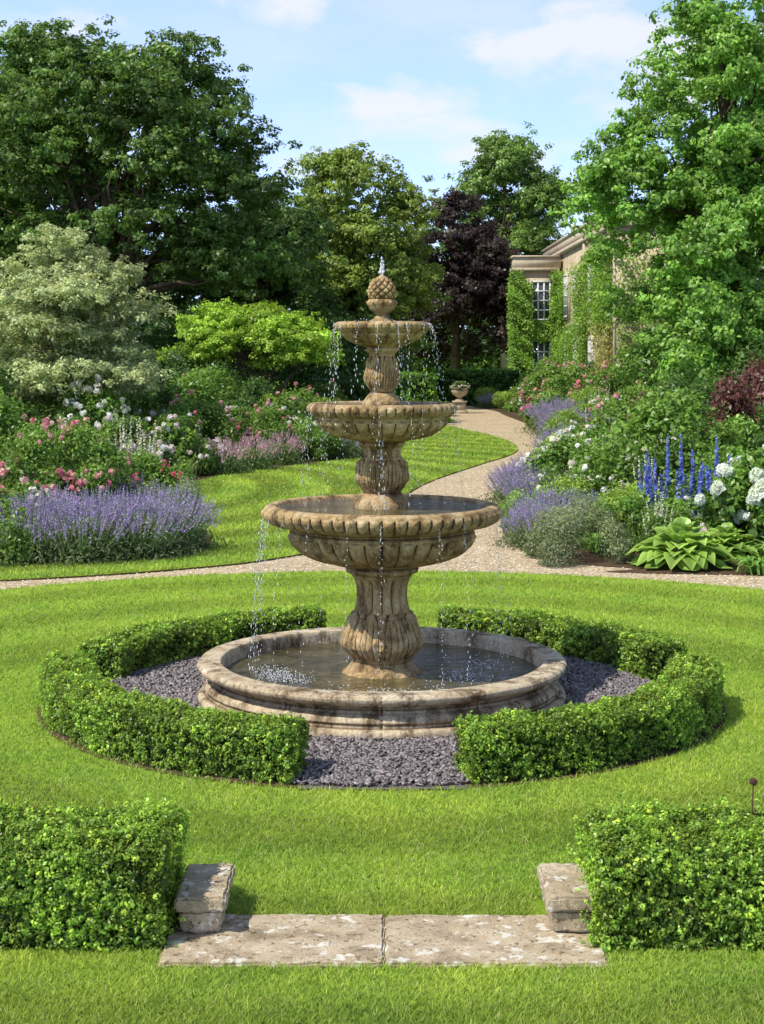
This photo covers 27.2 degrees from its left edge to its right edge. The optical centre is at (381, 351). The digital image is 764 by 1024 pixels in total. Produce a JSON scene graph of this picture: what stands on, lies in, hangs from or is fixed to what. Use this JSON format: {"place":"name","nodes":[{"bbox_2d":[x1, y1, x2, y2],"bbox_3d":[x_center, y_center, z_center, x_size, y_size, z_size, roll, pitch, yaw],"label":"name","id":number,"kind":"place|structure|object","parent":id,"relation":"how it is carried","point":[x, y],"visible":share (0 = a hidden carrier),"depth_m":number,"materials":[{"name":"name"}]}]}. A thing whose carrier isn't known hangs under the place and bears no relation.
{"place":"outdoors","nodes":[
{"label":"outdoors","id":0,"kind":"place"},
{"bbox_2d":[2,458,345,565],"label":"border soil","id":1,"kind":"structure","parent":0,"point":[204,476],"depth_m":29.61,"materials":[{"name":"brown soil"}]},
{"bbox_2d":[0,496,40,567],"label":"green plant","id":2,"kind":"object","parent":1,"relation":"on","point":[12,546],"visible":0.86,"depth_m":17.46,"materials":[{"name":"green plant"}]},
{"bbox_2d":[0,385,41,469],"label":"green shrub","id":3,"kind":"object","parent":1,"relation":"on","point":[7,418],"visible":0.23,"depth_m":25.03,"materials":[{"name":"green plant"}]},
{"bbox_2d":[0,360,68,451],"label":"dark shrub","id":4,"kind":"object","parent":1,"relation":"on","point":[5,385],"visible":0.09,"depth_m":28.31,"materials":[{"name":"green plant"}]},
{"bbox_2d":[0,417,78,499],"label":"pink rose bush","id":5,"kind":"object","parent":1,"relation":"on","point":[20,465],"visible":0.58,"depth_m":20.31,"materials":[{"name":"green plant"}]},
{"bbox_2d":[1,414,83,485],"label":"pink rose bush","id":6,"kind":"object","parent":1,"relation":"on","point":[24,429],"visible":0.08,"depth_m":21.87,"materials":[{"name":"green plant"}]},
{"bbox_2d":[0,489,116,566],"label":"lavender bush","id":7,"kind":"object","parent":1,"relation":"on","point":[41,532],"visible":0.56,"depth_m":17.67,"materials":[{"name":"purple plant"}]},
{"bbox_2d":[0,51,156,312],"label":"oak tree","id":8,"kind":"object","parent":1,"relation":"on","point":[36,204],"visible":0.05,"depth_m":54.19,"materials":[{"name":"green plant"}]},
{"bbox_2d":[31,417,132,504],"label":"pink rose bush","id":9,"kind":"object","parent":1,"relation":"on","point":[94,471],"visible":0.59,"depth_m":20.74,"materials":[{"name":"green plant"}]},
{"bbox_2d":[14,490,155,566],"bbox_3d":[-3.394,1.996,17.985,1.600,0.837,1.732,0,0,30],"label":"lavender bush","id":10,"kind":"object","parent":1,"relation":"on","point":[86,541],"visible":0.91,"depth_m":17.66,"materials":[{"name":"purple plant"}]},
{"bbox_2d":[0,222,188,409],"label":"variegated dogwood tree","id":11,"kind":"object","parent":1,"relation":"on","point":[67,295],"visible":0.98,"depth_m":31.32,"materials":[{"name":"green plant"}]},
{"bbox_2d":[52,374,161,443],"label":"white rose bush","id":12,"kind":"object","parent":1,"relation":"on","point":[87,401],"visible":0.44,"depth_m":30.30,"materials":[{"name":"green plant"}]},
{"bbox_2d":[51,484,163,558],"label":"lavender bush","id":13,"kind":"object","parent":1,"relation":"on","point":[99,493],"visible":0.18,"depth_m":18.70,"materials":[{"name":"purple plant"}]},
{"bbox_2d":[93,411,175,466],"bbox_3d":[-4.615,1.774,29.257,1.805,1.299,1.728,0,0,39],"label":"pale pink peony","id":14,"kind":"object","parent":1,"relation":"on","point":[168,450],"visible":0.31,"depth_m":29.22,"materials":[{"name":"green plant"}]},
{"bbox_2d":[93,382,181,441],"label":"white rose bush","id":15,"kind":"object","parent":1,"relation":"on","point":[142,397],"visible":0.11,"depth_m":33.41,"materials":[{"name":"green plant"}]},
{"bbox_2d":[95,447,181,507],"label":"red rose bush","id":16,"kind":"object","parent":1,"relation":"on","point":[151,465],"visible":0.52,"depth_m":22.14,"materials":[{"name":"green plant"}]},
{"bbox_2d":[74,485,207,564],"bbox_3d":[-2.923,1.989,18.260,1.607,0.854,1.638,0,0,43],"label":"lavender bush","id":17,"kind":"object","parent":1,"relation":"on","point":[151,535],"visible":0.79,"depth_m":18.05,"materials":[{"name":"purple plant"}]},
{"bbox_2d":[131,343,205,392],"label":"dark shrub","id":18,"kind":"object","parent":1,"relation":"on","point":[185,362],"visible":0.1,"depth_m":45.80,"materials":[{"name":"green plant"}]},
{"bbox_2d":[135,476,204,519],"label":"grey leaved plant","id":19,"kind":"object","parent":1,"relation":"on","point":[166,492],"visible":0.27,"depth_m":21.65,"materials":[{"name":"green plant"}]},
{"bbox_2d":[130,379,217,448],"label":"dark shrub","id":20,"kind":"object","parent":1,"relation":"on","point":[167,394],"visible":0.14,"depth_m":33.87,"materials":[{"name":"green plant"}]},
{"bbox_2d":[0,14,352,331],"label":"oak tree","id":21,"kind":"object","parent":1,"relation":"on","point":[164,109],"visible":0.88,"depth_m":48.46,"materials":[{"name":"green plant"}]},
{"bbox_2d":[111,482,242,554],"bbox_3d":[-2.520,1.989,18.921,1.638,0.854,1.607,0,0,-33],"label":"lavender bush","id":22,"kind":"object","parent":1,"relation":"on","point":[193,535],"visible":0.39,"depth_m":18.79,"materials":[{"name":"purple plant"}]},
{"bbox_2d":[142,410,224,474],"bbox_3d":[-3.860,1.774,30.486,1.728,1.299,1.805,0,0,37],"label":"pale pink peony","id":23,"kind":"object","parent":1,"relation":"on","point":[170,425],"visible":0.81,"depth_m":30.00,"materials":[{"name":"green plant"}]},
{"bbox_2d":[161,369,234,423],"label":"green shrub","id":24,"kind":"object","parent":1,"relation":"on","point":[203,389],"visible":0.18,"depth_m":35.89,"materials":[{"name":"green plant"}]},
{"bbox_2d":[166,389,247,448],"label":"pink rose bush","id":25,"kind":"object","parent":1,"relation":"on","point":[201,410],"visible":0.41,"depth_m":32.38,"materials":[{"name":"green plant"}]},
{"bbox_2d":[170,364,251,422],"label":"green shrub","id":26,"kind":"object","parent":1,"relation":"on","point":[228,395],"visible":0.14,"depth_m":38.75,"materials":[{"name":"green plant"}]},
{"bbox_2d":[137,311,286,389],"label":"yew tree","id":27,"kind":"object","parent":1,"relation":"on","point":[164,342],"visible":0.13,"depth_m":52.04,"materials":[{"name":"green plant"}]},
{"bbox_2d":[190,436,268,475],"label":"pink flower plant","id":28,"kind":"object","parent":1,"relation":"on","point":[225,465],"visible":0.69,"depth_m":30.41,"materials":[{"name":"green plant"}]},
{"bbox_2d":[145,297,346,396],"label":"japanese maple tree","id":29,"kind":"object","parent":1,"relation":"on","point":[258,330],"visible":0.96,"depth_m":46.16,"materials":[{"name":"green plant"}]},
{"bbox_2d":[223,433,283,471],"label":"pink flower plant","id":30,"kind":"object","parent":1,"relation":"on","point":[253,457],"visible":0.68,"depth_m":31.44,"materials":[{"name":"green plant"}]},
{"bbox_2d":[235,401,297,449],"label":"pink rose bush","id":31,"kind":"object","parent":1,"relation":"on","point":[274,418],"visible":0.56,"depth_m":33.63,"materials":[{"name":"green plant"}]},
{"bbox_2d":[228,374,307,422],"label":"dark shrub","id":32,"kind":"object","parent":1,"relation":"on","point":[251,394],"visible":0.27,"depth_m":38.10,"materials":[{"name":"green plant"}]},
{"bbox_2d":[252,428,311,465],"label":"pink flower plant","id":33,"kind":"object","parent":1,"relation":"on","point":[282,456],"visible":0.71,"depth_m":33.03,"materials":[{"name":"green plant"}]},
{"bbox_2d":[268,382,320,420],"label":"pink rose bush","id":34,"kind":"object","parent":1,"relation":"on","point":[295,397],"visible":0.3,"depth_m":39.60,"materials":[{"name":"green plant"}]},
{"bbox_2d":[285,418,342,460],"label":"green shrub","id":35,"kind":"object","parent":1,"relation":"on","point":[323,436],"visible":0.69,"depth_m":34.15,"materials":[{"name":"green plant"}]},
{"bbox_2d":[301,378,347,401],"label":"pink rose bush","id":36,"kind":"object","parent":1,"relation":"on","point":[321,391],"visible":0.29,"depth_m":50.28,"materials":[{"name":"green plant"}]},
{"bbox_2d":[306,428,362,459],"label":"lavender bush","id":37,"kind":"object","parent":1,"relation":"on","point":[349,449],"visible":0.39,"depth_m":34.84,"materials":[{"name":"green plant"}]},
{"bbox_2d":[0,419,517,581],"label":"side lawn","id":38,"kind":"structure","parent":0,"point":[139,572],"depth_m":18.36,"materials":[{"name":"green plant"}]},
{"bbox_2d":[259,301,369,400],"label":"yew tree","id":39,"kind":"object","parent":38,"relation":"on","point":[346,380],"visible":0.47,"depth_m":54.26,"materials":[{"name":"green plant"}]},
{"bbox_2d":[0,568,763,1023],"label":"round lawn","id":40,"kind":"structure","parent":0,"point":[538,905],"depth_m":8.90,"materials":[{"name":"green plant"}]},
{"bbox_2d":[0,787,197,953],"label":"clipped hedge","id":41,"kind":"object","parent":40,"relation":"on","point":[85,877],"visible":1,"depth_m":6.27,"materials":[{"name":"green plant"}]},
{"bbox_2d":[297,769,465,788],"bbox_3d":[0.000,2.372,8.875,0.920,0.001,0.650,0,0,0],"label":"slate bed gap","id":42,"kind":"object","parent":40,"relation":"on","point":[377,785],"visible":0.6,"depth_m":8.60,"materials":[{"name":"grey gravel"}]},
{"bbox_2d":[37,679,726,789],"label":"hedge soil","id":43,"kind":"structure","parent":40,"relation":"on","point":[717,726],"depth_m":9.07,"materials":[{"name":"brown soil"}]},
{"bbox_2d":[37,650,309,785],"bbox_3d":[-1.468,2.195,9.614,0.814,0.388,2.823,0,0,-40],"label":"box hedge","id":44,"kind":"object","parent":43,"relation":"on","point":[87,704],"visible":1,"depth_m":9.03,"materials":[{"name":"green plant"}]},
{"bbox_2d":[76,601,326,680],"bbox_3d":[-1.386,2.217,12.279,2.380,0.348,0.688,0,0,-44],"label":"box hedge","id":45,"kind":"object","parent":43,"relation":"on","point":[126,651],"visible":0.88,"depth_m":12.13,"materials":[{"name":"green plant"}]},
{"bbox_2d":[110,653,650,786],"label":"slate gravel","id":46,"kind":"structure","parent":43,"relation":"on","point":[367,773],"depth_m":9.46,"materials":[{"name":"grey gravel"}]},
{"bbox_2d":[197,256,566,740],"bbox_3d":[0.000,0.879,10.860,2.527,3.066,2.524,0,0,0],"label":"stone fountain","id":47,"kind":"object","parent":46,"relation":"on","point":[381,663],"visible":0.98,"depth_m":10.59,"materials":[{"name":"stone"}]},
{"bbox_2d":[435,604,688,679],"bbox_3d":[1.394,2.219,12.276,2.385,0.343,0.697,0,0,44],"label":"box hedge","id":48,"kind":"object","parent":43,"relation":"on","point":[643,653],"visible":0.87,"depth_m":12.12,"materials":[{"name":"green plant"}]},
{"bbox_2d":[452,651,727,784],"bbox_3d":[1.477,2.201,9.612,0.803,0.375,2.834,0,0,40],"label":"box hedge","id":49,"kind":"object","parent":43,"relation":"on","point":[678,702],"visible":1,"depth_m":9.01,"materials":[{"name":"green plant"}]},
{"bbox_2d":[157,914,608,967],"bbox_3d":[0.005,2.406,6.360,1.759,0.095,0.551,0,0,0],"label":"stone step","id":50,"kind":"object","parent":40,"relation":"on","point":[270,939],"visible":0.68,"depth_m":6.31,"materials":[{"name":"beige stone"}]},
{"bbox_2d":[174,863,235,932],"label":"stone block","id":51,"kind":"structure","parent":50,"relation":"on","point":[201,901],"depth_m":6.42,"materials":[{"name":"grey stone"}]},
{"bbox_2d":[537,863,593,932],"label":"stone block","id":52,"kind":"structure","parent":50,"relation":"on","point":[565,903],"depth_m":6.43,"materials":[{"name":"beige stone"}]},
{"bbox_2d":[566,793,763,955],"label":"clipped hedge","id":53,"kind":"object","parent":40,"relation":"on","point":[673,877],"visible":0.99,"depth_m":6.27,"materials":[{"name":"green plant"}]},
{"bbox_2d":[0,405,763,589],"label":"gravel path","id":54,"kind":"structure","parent":0,"point":[493,422],"depth_m":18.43,"materials":[{"name":"beige gravel"}]},
{"bbox_2d":[0,0,763,336],"label":"sky","id":55,"kind":"structure","parent":0,"point":[416,81],"materials":[{"name":"blue"}]},
{"bbox_2d":[471,405,763,575],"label":"border soil","id":56,"kind":"structure","parent":0,"point":[589,559],"depth_m":17.69,"materials":[{"name":"brown soil"}]},
{"bbox_2d":[432,367,523,405],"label":"yew hedge","id":57,"kind":"object","parent":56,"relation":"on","point":[499,380],"visible":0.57,"depth_m":69.50,"materials":[{"name":"green plant"}]},
{"bbox_2d":[477,459,563,507],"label":"lavender bush","id":58,"kind":"object","parent":56,"relation":"on","point":[499,497],"visible":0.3,"depth_m":24.10,"materials":[{"name":"purple plant"}]},
{"bbox_2d":[498,470,562,508],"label":"lavender bush","id":59,"kind":"object","parent":56,"relation":"on","point":[515,485],"visible":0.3,"depth_m":23.14,"materials":[{"name":"purple plant"}]},
{"bbox_2d":[485,498,585,550],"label":"lavender bush","id":60,"kind":"object","parent":56,"relation":"on","point":[518,530],"visible":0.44,"depth_m":19.17,"materials":[{"name":"purple plant"}]},
{"bbox_2d":[519,389,562,426],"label":"magenta flower plant","id":61,"kind":"object","parent":56,"relation":"on","point":[548,394],"visible":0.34,"depth_m":48.78,"materials":[{"name":"green plant"}]},
{"bbox_2d":[498,485,593,540],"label":"lavender bush","id":62,"kind":"object","parent":56,"relation":"on","point":[542,498],"visible":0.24,"depth_m":20.23,"materials":[{"name":"purple plant"}]},
{"bbox_2d":[518,360,574,406],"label":"pink rose bush","id":63,"kind":"object","parent":56,"relation":"on","point":[530,390],"visible":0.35,"depth_m":56.78,"materials":[{"name":"green plant"}]},
{"bbox_2d":[515,394,577,433],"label":"lavender bush","id":64,"kind":"object","parent":56,"relation":"on","point":[533,428],"visible":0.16,"depth_m":45.93,"materials":[{"name":"purple plant"}]},
{"bbox_2d":[515,428,604,482],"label":"white rose bush","id":65,"kind":"object","parent":56,"relation":"on","point":[552,453],"visible":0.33,"depth_m":24.39,"materials":[{"name":"green plant"}]},
{"bbox_2d":[537,408,588,445],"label":"shrub","id":66,"kind":"object","parent":56,"relation":"on","point":[554,422],"visible":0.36,"depth_m":37.47,"materials":[{"name":"green plant"}]},
{"bbox_2d":[529,412,601,460],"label":"white rose bush","id":67,"kind":"object","parent":56,"relation":"on","point":[571,428],"visible":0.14,"depth_m":27.30,"materials":[{"name":"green plant"}]},
{"bbox_2d":[540,362,592,405],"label":"pink rose bush","id":68,"kind":"object","parent":56,"relation":"on","point":[558,379],"visible":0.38,"depth_m":51.86,"materials":[{"name":"green plant"}]},
{"bbox_2d":[539,473,595,497],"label":"lime shrub","id":69,"kind":"object","parent":56,"relation":"on","point":[562,481],"visible":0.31,"depth_m":21.73,"materials":[{"name":"green plant"}]},
{"bbox_2d":[520,493,636,567],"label":"silver santolina bush","id":70,"kind":"object","parent":56,"relation":"on","point":[550,544],"visible":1,"depth_m":17.89,"materials":[{"name":"green plant"}]},
{"bbox_2d":[529,433,659,498],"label":"white rose bush","id":71,"kind":"object","parent":56,"relation":"on","point":[580,458],"visible":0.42,"depth_m":22.16,"materials":[{"name":"green plant"}]},
{"bbox_2d":[571,361,641,399],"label":"pink rose bush","id":72,"kind":"object","parent":56,"relation":"on","point":[614,382],"visible":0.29,"depth_m":49.95,"materials":[{"name":"green plant"}]},
{"bbox_2d":[576,393,642,442],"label":"pink rose bush","id":73,"kind":"object","parent":56,"relation":"on","point":[621,409],"visible":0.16,"depth_m":30.28,"materials":[{"name":"green plant"}]},
{"bbox_2d":[579,486,655,550],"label":"green shrub","id":74,"kind":"object","parent":56,"relation":"on","point":[633,504],"visible":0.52,"depth_m":19.07,"materials":[{"name":"green plant"}]},
{"bbox_2d":[594,479,664,533],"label":"lime shrub","id":75,"kind":"object","parent":56,"relation":"on","point":[616,493],"visible":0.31,"depth_m":19.70,"materials":[{"name":"green plant"}]},
{"bbox_2d":[604,371,703,436],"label":"dark shrub","id":76,"kind":"object","parent":56,"relation":"on","point":[674,383],"visible":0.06,"depth_m":28.87,"materials":[{"name":"green plant"}]},
{"bbox_2d":[547,0,763,388],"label":"sweetgum tree","id":77,"kind":"object","parent":56,"relation":"on","point":[702,211],"visible":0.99,"depth_m":37.62,"materials":[{"name":"green plant"}]},
{"bbox_2d":[637,435,681,513],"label":"delphinium plant","id":78,"kind":"object","parent":56,"relation":"on","point":[649,484],"visible":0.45,"depth_m":19.60,"materials":[{"name":"blue plant"}]},
{"bbox_2d":[630,490,693,541],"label":"green shrub","id":79,"kind":"object","parent":56,"relation":"on","point":[679,509],"visible":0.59,"depth_m":18.70,"materials":[{"name":"green plant"}]},
{"bbox_2d":[593,384,746,500],"bbox_3d":[4.171,1.435,22.083,2.234,1.972,2.414,0,0,23],"label":"green shrub","id":80,"kind":"object","parent":56,"relation":"on","point":[646,422],"visible":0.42,"depth_m":21.80,"materials":[{"name":"green plant"}]},
{"bbox_2d":[626,516,738,570],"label":"hosta plant","id":81,"kind":"object","parent":56,"relation":"on","point":[683,533],"visible":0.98,"depth_m":17.38,"materials":[{"name":"green plant"}]},
{"bbox_2d":[668,434,709,517],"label":"delphinium plant","id":82,"kind":"object","parent":56,"relation":"on","point":[682,477],"visible":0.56,"depth_m":19.99,"materials":[{"name":"blue plant"}]},
{"bbox_2d":[669,492,740,549],"bbox_3d":[3.815,2.040,19.157,1.095,0.730,1.048,0,0,45],"label":"pale pink peony","id":83,"kind":"object","parent":56,"relation":"on","point":[699,518],"visible":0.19,"depth_m":18.88,"materials":[{"name":"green plant"}]},
{"bbox_2d":[658,380,763,436],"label":"dark shrub","id":84,"kind":"object","parent":56,"relation":"on","point":[706,394],"visible":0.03,"depth_m":26.80,"materials":[{"name":"green plant"}]},
{"bbox_2d":[664,401,763,492],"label":"green shrub","id":85,"kind":"object","parent":56,"relation":"on","point":[737,420],"visible":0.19,"depth_m":22.68,"materials":[{"name":"green plant"}]},
{"bbox_2d":[678,434,755,513],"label":"green shrub","id":86,"kind":"object","parent":56,"relation":"on","point":[724,456],"visible":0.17,"depth_m":20.45,"materials":[{"name":"green plant"}]},
{"bbox_2d":[686,522,759,558],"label":"hosta plant","id":87,"kind":"object","parent":56,"relation":"on","point":[729,534],"visible":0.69,"depth_m":18.28,"materials":[{"name":"green plant"}]},
{"bbox_2d":[692,339,763,412],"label":"shrub","id":88,"kind":"object","parent":56,"relation":"on","point":[740,367],"visible":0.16,"depth_m":31.67,"materials":[{"name":"green plant"}]},
{"bbox_2d":[694,444,763,551],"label":"hydrangea bush","id":89,"kind":"object","parent":56,"relation":"on","point":[730,486],"visible":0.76,"depth_m":18.62,"materials":[{"name":"white plant"}]},
{"bbox_2d":[700,368,763,439],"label":"red smoke bush","id":90,"kind":"object","parent":56,"relation":"on","point":[733,397],"visible":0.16,"depth_m":25.63,"materials":[{"name":"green plant"}]},
{"bbox_2d":[709,350,763,424],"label":"red smoke bush","id":91,"kind":"object","parent":56,"relation":"on","point":[757,383],"visible":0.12,"depth_m":27.20,"materials":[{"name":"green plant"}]},
{"bbox_2d":[733,466,763,544],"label":"hydrangea bush","id":92,"kind":"object","parent":56,"relation":"on","point":[753,517],"visible":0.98,"depth_m":18.46,"materials":[{"name":"white plant"}]},
{"label":"ground","id":93,"kind":"structure","parent":0,"visible":0},
{"bbox_2d":[127,191,360,368],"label":"oak tree","id":94,"kind":"object","parent":93,"relation":"on","point":[291,299],"visible":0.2,"depth_m":58.73,"materials":[{"name":"green plant"}]},
{"bbox_2d":[0,295,502,401],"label":"woodland undergrowth","id":95,"kind":"object","parent":93,"relation":"on","point":[477,362],"visible":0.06,"depth_m":84.13,"materials":[{"name":"green plant"}]},
{"bbox_2d":[220,140,452,352],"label":"lime tree","id":96,"kind":"object","parent":93,"relation":"on","point":[359,237],"visible":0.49,"depth_m":64.40,"materials":[{"name":"green plant"}]},
{"bbox_2d":[324,310,419,375],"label":"yew tree","id":97,"kind":"object","parent":93,"relation":"on","point":[368,317],"visible":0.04,"depth_m":61.31,"materials":[{"name":"green plant"}]},
{"bbox_2d":[348,367,438,401],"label":"yew hedge","id":98,"kind":"object","parent":93,"relation":"on","point":[426,382],"visible":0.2,"depth_m":57.59,"materials":[{"name":"green plant"}]},
{"bbox_2d":[399,188,519,371],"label":"copper beech tree","id":99,"kind":"object","parent":93,"relation":"on","point":[480,281],"visible":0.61,"depth_m":76.97,"materials":[{"name":"purple plant"}]},
{"bbox_2d":[427,121,579,329],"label":"chestnut tree","id":100,"kind":"object","parent":93,"relation":"on","point":[531,231],"visible":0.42,"depth_m":86.54,"materials":[{"name":"green plant"}]},
{"bbox_2d":[500,226,763,373],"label":"walls","id":101,"kind":"structure","parent":93,"relation":"on","point":[567,258],"depth_m":58.00,"materials":[{"name":"stone"}]},
{"bbox_2d":[507,202,638,372],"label":"cornice and parapet","id":102,"kind":"structure","parent":101,"relation":"on","point":[549,259],"depth_m":74.86,"materials":[{"name":"stone"}]},
{"bbox_2d":[505,238,759,379],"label":"ivy","id":103,"kind":"object","parent":101,"relation":"attached to","point":[519,304],"visible":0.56,"depth_m":67.14,"materials":[{"name":"green plant"}]},
{"bbox_2d":[529,252,763,379],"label":"windows","id":104,"kind":"structure","parent":101,"relation":"attached to","point":[541,298],"depth_m":74.89,"materials":[{"name":"glass"}]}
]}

